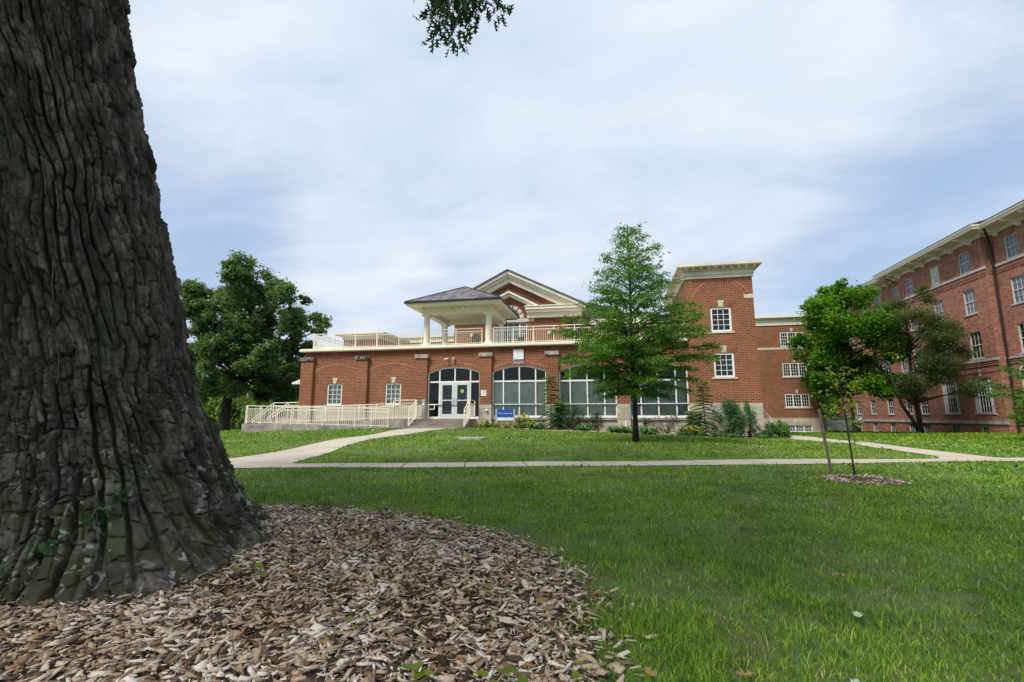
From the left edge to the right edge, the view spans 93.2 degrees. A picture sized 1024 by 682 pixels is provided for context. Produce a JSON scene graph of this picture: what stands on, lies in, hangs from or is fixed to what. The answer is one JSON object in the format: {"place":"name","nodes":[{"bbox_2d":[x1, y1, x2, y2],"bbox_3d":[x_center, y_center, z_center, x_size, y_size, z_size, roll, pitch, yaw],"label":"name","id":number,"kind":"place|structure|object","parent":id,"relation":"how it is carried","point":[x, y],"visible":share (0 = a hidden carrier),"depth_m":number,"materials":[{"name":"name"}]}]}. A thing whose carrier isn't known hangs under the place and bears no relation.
{"place":"outdoors","nodes":[
{"label":"outdoors","id":0,"kind":"place"},
{"bbox_2d":[0,487,128,578],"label":"creeper vine","id":1,"kind":"object","parent":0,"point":[44,548],"visible":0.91,"depth_m":3.32,"materials":[{"name":"green plant"}]},
{"bbox_2d":[228,428,453,463],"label":"entrance path","id":2,"kind":"structure","parent":0,"point":[290,456],"depth_m":14.97,"materials":[{"name":"concrete"}]},
{"bbox_2d":[471,334,480,343],"bbox_3d":[-2.400,0.135,32.410,0.660,1.214,0.650,-2,-9,12],"label":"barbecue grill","id":3,"kind":"object","parent":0,"point":[475,338],"visible":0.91,"depth_m":32.23,"materials":[{"name":"grey metal"}]},
{"bbox_2d":[127,0,1023,417],"label":"sky","id":4,"kind":"structure","parent":0,"point":[820,142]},
{"bbox_2d":[220,427,1023,681],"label":"ground","id":5,"kind":"structure","parent":0,"point":[919,594],"depth_m":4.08,"materials":[{"name":"green plant"}]},
{"bbox_2d":[205,397,231,428],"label":"woodland shrub","id":6,"kind":"object","parent":5,"relation":"on","point":[212,420],"visible":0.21,"depth_m":63.73,"materials":[{"name":"green plant"}]},
{"bbox_2d":[197,368,248,428],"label":"woodland tree","id":7,"kind":"object","parent":5,"relation":"on","point":[204,406],"visible":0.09,"depth_m":64.05,"materials":[{"name":"green plant"}]},
{"bbox_2d":[211,397,250,429],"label":"woodland shrub","id":8,"kind":"object","parent":5,"relation":"on","point":[236,407],"visible":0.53,"depth_m":62.76,"materials":[{"name":"green plant"}]},
{"bbox_2d":[180,250,332,430],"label":"oak tree","id":9,"kind":"object","parent":5,"relation":"on","point":[232,335],"visible":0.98,"depth_m":45.99,"materials":[{"name":"green plant"}]},
{"bbox_2d":[0,0,514,612],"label":"oak tree","id":10,"kind":"object","parent":5,"relation":"on","point":[108,322],"visible":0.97,"depth_m":3.95,"materials":[{"name":"brown plant"}]},
{"bbox_2d":[41,163,59,383],"bbox_3d":[-3.670,-0.564,3.846,0.382,1.809,0.034,0,-9,-2],"label":"bare vine","id":11,"kind":"object","parent":10,"relation":"attached to","point":[52,267],"visible":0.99,"depth_m":3.86,"materials":[{"name":"brown plant"}]},
{"bbox_2d":[74,408,98,542],"bbox_3d":[-3.072,0.941,3.522,0.584,0.906,0.122,-6,-11,33],"label":"bare vine","id":12,"kind":"object","parent":10,"relation":"attached to","point":[96,485],"visible":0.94,"depth_m":3.52,"materials":[{"name":"brown plant"}]},
{"bbox_2d":[240,397,275,422],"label":"woodland shrub","id":13,"kind":"object","parent":5,"relation":"on","point":[254,406],"visible":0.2,"depth_m":62.23,"materials":[{"name":"green plant"}]},
{"bbox_2d":[244,357,298,414],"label":"woodland tree","id":14,"kind":"object","parent":5,"relation":"on","point":[283,366],"visible":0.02,"depth_m":68.34,"materials":[{"name":"green plant"}]},
{"bbox_2d":[257,397,291,420],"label":"woodland shrub","id":15,"kind":"object","parent":5,"relation":"on","point":[284,412],"visible":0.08,"depth_m":60.73,"materials":[{"name":"green plant"}]},
{"bbox_2d":[264,418,296,422],"bbox_3d":[-15.287,5.620,31.217,3.800,1.300,0.700,-2,-9,12],"label":"side stair","id":16,"kind":"object","parent":5,"relation":"on","point":[287,421],"visible":0.18,"depth_m":30.78,"materials":[{"name":"concrete"}]},
{"bbox_2d":[252,402,287,422],"bbox_3d":[-15.541,4.919,31.637,3.223,1.812,0.045,-2,-9,12],"label":"stair handrail","id":17,"kind":"object","parent":16,"relation":"on","point":[270,408],"visible":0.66,"depth_m":31.75,"materials":[{"name":"beige metal"}]},
{"bbox_2d":[241,419,415,431],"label":"wheelchair ramp","id":18,"kind":"structure","parent":5,"relation":"on","point":[264,427],"depth_m":28.09,"materials":[{"name":"concrete"}]},
{"bbox_2d":[246,406,271,423],"bbox_3d":[-15.558,4.553,29.811,0.050,1.120,2.095,-2,-9,12],"label":"ramp railing","id":19,"kind":"object","parent":18,"relation":"on","point":[259,415],"visible":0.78,"depth_m":29.80,"materials":[{"name":"beige metal"}]},
{"bbox_2d":[245,405,388,427],"bbox_3d":[-11.331,4.344,27.795,9.145,1.320,0.050,-2,-9,12],"label":"ramp railing","id":20,"kind":"object","parent":18,"relation":"on","point":[322,410],"visible":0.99,"depth_m":27.73,"materials":[{"name":"beige metal"}]},
{"bbox_2d":[276,403,393,422],"bbox_3d":[-10.608,4.337,28.833,7.645,1.230,0.050,-2,-9,12],"label":"ramp railing","id":21,"kind":"object","parent":18,"relation":"on","point":[359,407],"visible":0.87,"depth_m":28.77,"materials":[{"name":"beige metal"}]},
{"bbox_2d":[0,503,658,681],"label":"bark mulch","id":22,"kind":"object","parent":5,"relation":"on","point":[282,555],"visible":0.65,"depth_m":2.72,"materials":[{"name":"brown wood"}]},
{"bbox_2d":[229,562,262,574],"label":"seedling","id":23,"kind":"object","parent":22,"relation":"on","point":[258,564],"visible":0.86,"depth_m":3.38,"materials":[{"name":"green plant"}]},
{"bbox_2d":[347,613,376,627],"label":"seedling","id":24,"kind":"object","parent":22,"relation":"on","point":[351,618],"visible":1,"depth_m":2.54,"materials":[{"name":"green plant"}]},
{"bbox_2d":[401,661,433,681],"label":"seedling","id":25,"kind":"object","parent":22,"relation":"on","point":[416,666],"visible":1,"depth_m":2.02,"materials":[{"name":"green plant"}]},
{"bbox_2d":[474,666,528,681],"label":"seedling","id":26,"kind":"object","parent":22,"relation":"on","point":[521,678],"visible":1,"depth_m":1.99,"materials":[{"name":"green plant"}]},
{"bbox_2d":[572,660,591,681],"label":"seedling","id":27,"kind":"object","parent":22,"relation":"on","point":[575,674],"visible":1,"depth_m":2.02,"materials":[{"name":"green plant"}]},
{"bbox_2d":[406,419,475,428],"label":"entrance steps","id":28,"kind":"structure","parent":5,"relation":"on","point":[439,423],"depth_m":26.87,"materials":[{"name":"concrete"}]},
{"bbox_2d":[408,400,421,425],"bbox_3d":[-5.489,4.185,27.670,0.045,1.615,2.065,-2,-9,12],"label":"step handrail","id":29,"kind":"object","parent":28,"relation":"on","point":[412,417],"visible":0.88,"depth_m":27.46,"materials":[{"name":"beige metal"}]},
{"bbox_2d":[422,399,425,418],"bbox_3d":[-5.131,3.959,28.106,0.160,1.125,0.158,-2,-9,12],"label":"access post","id":30,"kind":"object","parent":28,"relation":"on","point":[423,407],"visible":1,"depth_m":28.05,"materials":[{"name":"grey metal"}]},
{"bbox_2d":[464,400,474,425],"bbox_3d":[-2.365,4.087,27.031,0.045,1.615,2.065,-2,-9,12],"label":"step handrail","id":31,"kind":"object","parent":28,"relation":"on","point":[470,413],"visible":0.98,"depth_m":27.02,"materials":[{"name":"beige metal"}]},
{"bbox_2d":[458,437,485,439],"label":"concrete slab","id":32,"kind":"structure","parent":5,"relation":"on","point":[475,438],"depth_m":18.04,"materials":[{"name":"grey concrete"}]},
{"bbox_2d":[239,393,838,422],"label":"woods","id":33,"kind":"object","parent":5,"relation":"on","point":[249,395],"visible":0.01,"depth_m":98.84,"materials":[{"name":"green plant"}]},
{"bbox_2d":[292,260,821,435],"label":"residence hall","id":34,"kind":"structure","parent":5,"relation":"on","point":[760,369],"depth_m":29.33,"materials":[{"name":"red brick"}]},
{"bbox_2d":[324,378,341,405],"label":"window","id":35,"kind":"structure","parent":34,"relation":"in","point":[335,398],"depth_m":30.58,"materials":[{"name":"white glass"}]},
{"bbox_2d":[314,335,353,348],"bbox_3d":[-12.322,0.452,33.727,0.050,1.060,4.825,-2,-9,12],"label":"deck railing","id":36,"kind":"object","parent":34,"relation":"on","point":[320,341],"visible":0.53,"depth_m":32.71,"materials":[{"name":"beige metal"}]},
{"bbox_2d":[313,330,421,348],"bbox_3d":[-9.209,-0.034,30.577,7.435,1.060,0.050,-2,-9,12],"label":"deck railing","id":37,"kind":"object","parent":34,"relation":"on","point":[355,337],"visible":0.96,"depth_m":30.57,"materials":[{"name":"beige metal"}]},
{"bbox_2d":[382,377,401,405],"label":"window","id":38,"kind":"structure","parent":34,"relation":"in","point":[393,389],"depth_m":29.77,"materials":[{"name":"white paint"}]},
{"bbox_2d":[439,383,454,417],"bbox_3d":[-3.882,3.554,28.907,0.920,2.120,0.142,-2,-9,12],"label":"door","id":39,"kind":"structure","parent":34,"relation":"in","point":[441,415],"depth_m":28.90,"materials":[{"name":"silver metal"}]},
{"bbox_2d":[430,328,482,344],"bbox_3d":[-3.402,-0.217,29.389,3.315,1.060,0.050,-2,-9,12],"label":"deck railing","id":40,"kind":"object","parent":34,"relation":"on","point":[447,332],"visible":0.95,"depth_m":29.51,"materials":[{"name":"beige metal"}]},
{"bbox_2d":[404,286,518,345],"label":"roof portico","id":41,"kind":"structure","parent":34,"relation":"on","point":[464,305],"depth_m":29.83,"materials":[{"name":"beige paint"}]},
{"bbox_2d":[454,382,469,418],"bbox_3d":[-2.967,3.525,28.720,0.930,2.120,0.142,-2,-9,12],"label":"door","id":42,"kind":"structure","parent":34,"relation":"in","point":[456,415],"depth_m":28.73,"materials":[{"name":"silver metal"}]},
{"bbox_2d":[494,322,526,342],"bbox_3d":[-0.106,-0.106,35.296,2.490,2.500,0.095,-2,-9,12],"label":"palladian window","id":43,"kind":"structure","parent":34,"relation":"in","point":[517,333],"depth_m":35.33,"materials":[{"name":"white paint"}]},
{"bbox_2d":[513,349,523,363],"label":"blank wall panel","id":44,"kind":"structure","parent":34,"relation":"attached to","point":[518,354],"depth_m":28.31,"materials":[{"name":"white paint"}]},
{"bbox_2d":[492,366,545,419],"bbox_3d":[0.421,2.992,28.114,3.250,3.130,0.360,-2,-9,12],"label":"arched window","id":45,"kind":"structure","parent":34,"relation":"in","point":[506,394],"depth_m":28.22,"materials":[{"name":"glass"}]},
{"bbox_2d":[559,364,616,419],"bbox_3d":[4.269,2.870,27.326,3.250,3.130,0.360,-2,-9,12],"label":"arched window","id":46,"kind":"structure","parent":34,"relation":"in","point":[573,391],"depth_m":27.45,"materials":[{"name":"glass"}]},
{"bbox_2d":[493,320,684,342],"bbox_3d":[4.211,-0.457,27.830,10.925,1.060,0.050,-2,-9,12],"label":"deck railing","id":47,"kind":"object","parent":34,"relation":"on","point":[574,327],"visible":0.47,"depth_m":28.45,"materials":[{"name":"beige metal"}]},
{"bbox_2d":[628,364,690,419],"bbox_3d":[8.034,2.751,26.556,3.160,3.130,0.360,-2,-9,12],"label":"arched window","id":48,"kind":"structure","parent":34,"relation":"in","point":[646,408],"depth_m":26.52,"materials":[{"name":"glass"}]},
{"bbox_2d":[706,300,734,333],"bbox_3d":[11.342,-1.308,26.230,1.480,1.805,0.180,-2,-9,12],"label":"window","id":49,"kind":"structure","parent":34,"relation":"in","point":[721,322],"depth_m":26.25,"materials":[{"name":"white glass"}]},
{"bbox_2d":[710,346,737,378],"bbox_3d":[11.342,1.138,25.853,1.480,1.775,0.180,-2,-9,12],"label":"window","id":50,"kind":"structure","parent":34,"relation":"in","point":[725,369],"depth_m":25.85,"materials":[{"name":"white paint"}]},
{"bbox_2d":[779,328,802,346],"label":"window","id":51,"kind":"structure","parent":34,"relation":"in","point":[783,335],"depth_m":39.79,"materials":[{"name":"white paint"}]},
{"bbox_2d":[782,360,806,377],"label":"window","id":52,"kind":"structure","parent":34,"relation":"in","point":[790,370],"depth_m":39.31,"materials":[{"name":"white paint"}]},
{"bbox_2d":[784,390,811,407],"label":"window","id":53,"kind":"structure","parent":34,"relation":"in","point":[791,400],"depth_m":38.92,"materials":[{"name":"white paint"}]},
{"bbox_2d":[788,425,812,431],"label":"window","id":54,"kind":"structure","parent":34,"relation":"in","point":[799,428],"depth_m":38.59,"materials":[{"name":"white paint"}]},
{"bbox_2d":[467,427,776,438],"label":"bed mulch","id":55,"kind":"object","parent":5,"relation":"on","point":[554,429],"visible":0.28,"depth_m":24.61,"materials":[{"name":"brown wood"}]},
{"bbox_2d":[495,409,514,427],"bbox_3d":[-0.359,4.222,26.083,1.070,1.100,0.080,-2,-9,12],"label":"name sign","id":56,"kind":"object","parent":55,"relation":"on","point":[506,413],"visible":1,"depth_m":26.10,"materials":[{"name":"blue metal"}]},
{"bbox_2d":[515,410,530,428],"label":"flowering plant","id":57,"kind":"object","parent":55,"relation":"on","point":[523,420],"visible":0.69,"depth_m":25.78,"materials":[{"name":"yellow plant"}]},
{"bbox_2d":[529,423,545,429],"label":"leafy clump","id":58,"kind":"object","parent":55,"relation":"on","point":[539,426],"visible":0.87,"depth_m":25.05,"materials":[{"name":"green plant"}]},
{"bbox_2d":[535,374,565,429],"bbox_3d":[2.179,3.435,26.380,1.810,3.187,1.699,-5,-10,31],"label":"sumac shrub","id":59,"kind":"object","parent":55,"relation":"on","point":[550,409],"visible":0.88,"depth_m":26.28,"materials":[{"name":"green plant"}]},
{"bbox_2d":[543,402,574,429],"bbox_3d":[2.503,4.191,25.740,1.726,1.934,1.673,1,-9,-9],"label":"sumac shrub","id":60,"kind":"object","parent":55,"relation":"on","point":[562,412],"visible":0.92,"depth_m":25.59,"materials":[{"name":"green plant"}]},
{"bbox_2d":[566,403,585,429],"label":"perennial","id":61,"kind":"object","parent":55,"relation":"on","point":[573,418],"visible":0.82,"depth_m":25.53,"materials":[{"name":"green plant"}]},
{"bbox_2d":[575,424,596,430],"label":"leafy clump","id":62,"kind":"object","parent":55,"relation":"on","point":[587,427],"visible":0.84,"depth_m":24.31,"materials":[{"name":"green plant"}]},
{"bbox_2d":[583,410,603,430],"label":"perennial","id":63,"kind":"object","parent":55,"relation":"on","point":[593,421],"visible":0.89,"depth_m":25.48,"materials":[{"name":"green plant"}]},
{"bbox_2d":[606,426,626,432],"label":"leafy clump","id":64,"kind":"object","parent":55,"relation":"on","point":[616,429],"visible":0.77,"depth_m":23.92,"materials":[{"name":"green plant"}]},
{"bbox_2d":[639,417,654,428],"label":"perennial","id":65,"kind":"object","parent":55,"relation":"on","point":[645,421],"visible":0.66,"depth_m":25.00,"materials":[{"name":"green plant"}]},
{"bbox_2d":[639,427,660,434],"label":"leafy clump","id":66,"kind":"object","parent":55,"relation":"on","point":[647,431],"visible":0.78,"depth_m":23.40,"materials":[{"name":"green plant"}]},
{"bbox_2d":[653,405,681,433],"bbox_3d":[7.960,4.049,24.775,1.526,1.510,0.833,1,-9,-5],"label":"perennial","id":67,"kind":"object","parent":55,"relation":"on","point":[668,427],"visible":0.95,"depth_m":24.74,"materials":[{"name":"green plant"}]},
{"bbox_2d":[680,411,709,435],"bbox_3d":[9.161,4.358,24.148,1.616,1.728,1.718,7,-11,-38],"label":"sumac shrub","id":68,"kind":"object","parent":55,"relation":"on","point":[692,418],"visible":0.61,"depth_m":24.12,"materials":[{"name":"green plant"}]},
{"bbox_2d":[688,425,706,436],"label":"flowering plant","id":69,"kind":"object","parent":55,"relation":"on","point":[701,432],"visible":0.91,"depth_m":23.35,"materials":[{"name":"green plant"}]},
{"bbox_2d":[688,380,722,436],"bbox_3d":[9.399,3.414,23.971,1.725,2.974,1.601,-2,-9,12],"label":"sumac shrub","id":70,"kind":"object","parent":55,"relation":"on","point":[699,390],"visible":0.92,"depth_m":23.92,"materials":[{"name":"green plant"}]},
{"bbox_2d":[706,396,754,437],"bbox_3d":[10.642,3.632,23.653,2.042,2.229,1.463,1,-9,-9],"label":"fern shrub","id":71,"kind":"object","parent":55,"relation":"on","point":[734,418],"visible":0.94,"depth_m":23.52,"materials":[{"name":"green plant"}]},
{"bbox_2d":[741,392,759,436],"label":"tall grass","id":72,"kind":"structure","parent":55,"relation":"on","point":[747,409],"depth_m":23.55,"materials":[{"name":"green plant"}]},
{"bbox_2d":[751,426,774,437],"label":"shrub","id":73,"kind":"object","parent":55,"relation":"on","point":[767,431],"visible":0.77,"depth_m":23.50,"materials":[{"name":"green plant"}]},
{"bbox_2d":[764,418,793,437],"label":"shrub","id":74,"kind":"object","parent":55,"relation":"on","point":[782,430],"visible":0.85,"depth_m":23.78,"materials":[{"name":"green plant"}]},
{"bbox_2d":[233,458,1023,467],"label":"footpath","id":75,"kind":"structure","parent":5,"relation":"on","point":[647,463],"depth_m":11.48,"materials":[{"name":"concrete"}]},
{"bbox_2d":[547,222,725,441],"bbox_3d":[4.633,-0.369,18.617,6.615,8.525,6.177,-2,-9,12],"label":"pin oak tree","id":76,"kind":"object","parent":5,"relation":"on","point":[656,360],"visible":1,"depth_m":17.74,"materials":[{"name":"green plant"}]},
{"bbox_2d":[817,409,832,473],"bbox_3d":[6.221,2.046,9.598,0.178,1.384,0.038,-3,-9,16],"label":"wooden stake","id":77,"kind":"object","parent":5,"relation":"on","point":[825,441],"visible":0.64,"depth_m":9.60,"materials":[{"name":"brown wood"}]},
{"bbox_2d":[821,398,837,413],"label":"tree","id":78,"kind":"object","parent":5,"relation":"on","point":[824,409],"visible":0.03,"depth_m":67.30,"materials":[{"name":"green plant"}]},
{"bbox_2d":[818,391,843,417],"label":"tree","id":79,"kind":"object","parent":5,"relation":"on","point":[827,415],"visible":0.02,"depth_m":52.72,"materials":[{"name":"green plant"}]},
{"bbox_2d":[822,418,860,430],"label":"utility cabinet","id":80,"kind":"object","parent":5,"relation":"on","point":[833,427],"visible":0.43,"depth_m":45.01,"materials":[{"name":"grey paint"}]},
{"bbox_2d":[813,365,875,474],"bbox_3d":[6.534,1.553,9.451,1.152,2.211,1.018,-2,-9,12],"label":"sapling","id":81,"kind":"object","parent":5,"relation":"on","point":[841,395],"visible":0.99,"depth_m":9.53,"materials":[{"name":"green plant"}]},
{"bbox_2d":[780,277,920,432],"bbox_3d":[25.119,1.356,36.202,8.719,11.494,8.871,-2,-9,12],"label":"maple tree","id":82,"kind":"object","parent":5,"relation":"on","point":[834,322],"visible":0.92,"depth_m":34.84,"materials":[{"name":"green plant"}]},
{"bbox_2d":[815,473,910,484],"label":"sapling mulch","id":83,"kind":"object","parent":5,"relation":"on","point":[902,481],"visible":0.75,"depth_m":8.52,"materials":[{"name":"brown wood"}]},
{"bbox_2d":[853,284,991,432],"bbox_3d":[27.912,1.522,33.158,6.896,10.296,7.367,-2,-9,12],"label":"yew tree","id":84,"kind":"object","parent":5,"relation":"on","point":[930,361],"visible":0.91,"depth_m":31.93,"materials":[{"name":"green plant"}]},
{"bbox_2d":[837,200,1023,432],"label":"old residence hall","id":85,"kind":"structure","parent":5,"relation":"on","point":[973,274],"depth_m":32.82,"materials":[{"name":"red brick"}]},
{"bbox_2d":[870,400,877,414],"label":"window","id":86,"kind":"structure","parent":85,"relation":"in","point":[873,406],"depth_m":46.60,"materials":[{"name":"grey paint"}]},
{"bbox_2d":[887,399,895,414],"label":"window","id":87,"kind":"structure","parent":85,"relation":"in","point":[890,404],"depth_m":43.62,"materials":[{"name":"grey paint"}]},
{"bbox_2d":[892,286,898,301],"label":"window","id":88,"kind":"structure","parent":85,"relation":"in","point":[895,290],"depth_m":42.44,"materials":[{"name":"grey glass"}]},
{"bbox_2d":[905,277,913,295],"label":"window","id":89,"kind":"structure","parent":85,"relation":"in","point":[908,282],"depth_m":39.71,"materials":[{"name":"grey glass"}]},
{"bbox_2d":[921,397,930,414],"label":"window","id":90,"kind":"structure","parent":85,"relation":"in","point":[925,411],"depth_m":38.15,"materials":[{"name":"grey paint"}]},
{"bbox_2d":[929,265,939,286],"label":"window","id":91,"kind":"structure","parent":85,"relation":"in","point":[934,275],"depth_m":36.60,"materials":[{"name":"glass"}]},
{"bbox_2d":[934,300,944,321],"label":"window","id":92,"kind":"structure","parent":85,"relation":"in","point":[941,310],"depth_m":36.09,"materials":[{"name":"grey glass"}]},
{"bbox_2d":[941,381,962,414],"bbox_3d":[31.875,3.855,35.143,0.200,2.955,2.000,-2,-9,12],"label":"window","id":93,"kind":"structure","parent":85,"relation":"in","point":[952,404],"depth_m":35.18,"materials":[{"name":"grey paint"}]},
{"bbox_2d":[958,251,970,274],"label":"window","id":94,"kind":"structure","parent":85,"relation":"in","point":[964,264],"depth_m":33.48,"materials":[{"name":"grey glass"}]},
{"bbox_2d":[963,289,977,316],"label":"window","id":95,"kind":"structure","parent":85,"relation":"in","point":[969,298],"depth_m":33.05,"materials":[{"name":"white glass"}]},
{"bbox_2d":[969,331,984,360],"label":"window","id":96,"kind":"structure","parent":85,"relation":"in","point":[976,342],"depth_m":32.56,"materials":[{"name":"grey paint"}]},
{"bbox_2d":[972,370,997,414],"bbox_3d":[31.226,3.377,32.046,0.200,2.955,2.000,-2,-9,12],"label":"window","id":97,"kind":"structure","parent":85,"relation":"in","point":[984,405],"depth_m":32.03,"materials":[{"name":"white glass"}]},
{"bbox_2d":[1004,232,1019,258],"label":"window","id":98,"kind":"structure","parent":85,"relation":"in","point":[1011,241],"depth_m":30.05,"materials":[{"name":"grey glass"}]},
{"bbox_2d":[1010,274,1023,305],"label":"window","id":99,"kind":"structure","parent":85,"relation":"in","point":[1017,282],"depth_m":29.68,"materials":[{"name":"white glass"}]},
{"bbox_2d":[1018,323,1023,354],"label":"window","id":100,"kind":"structure","parent":85,"relation":"in","point":[1021,325],"depth_m":29.51,"materials":[{"name":"grey paint"}]},
{"bbox_2d":[970,360,1023,425],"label":"dogwood tree","id":101,"kind":"object","parent":5,"relation":"on","point":[993,395],"visible":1,"depth_m":22.82,"materials":[{"name":"green plant"}]},
{"bbox_2d":[220,429,1023,439],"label":"lawn grass","id":102,"kind":"structure","parent":0,"point":[984,435],"depth_m":28.44,"materials":[{"name":"green plant"}]},
{"bbox_2d":[767,434,998,457],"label":"side path","id":103,"kind":"structure","parent":0,"point":[941,454],"depth_m":16.09,"materials":[{"name":"concrete"}]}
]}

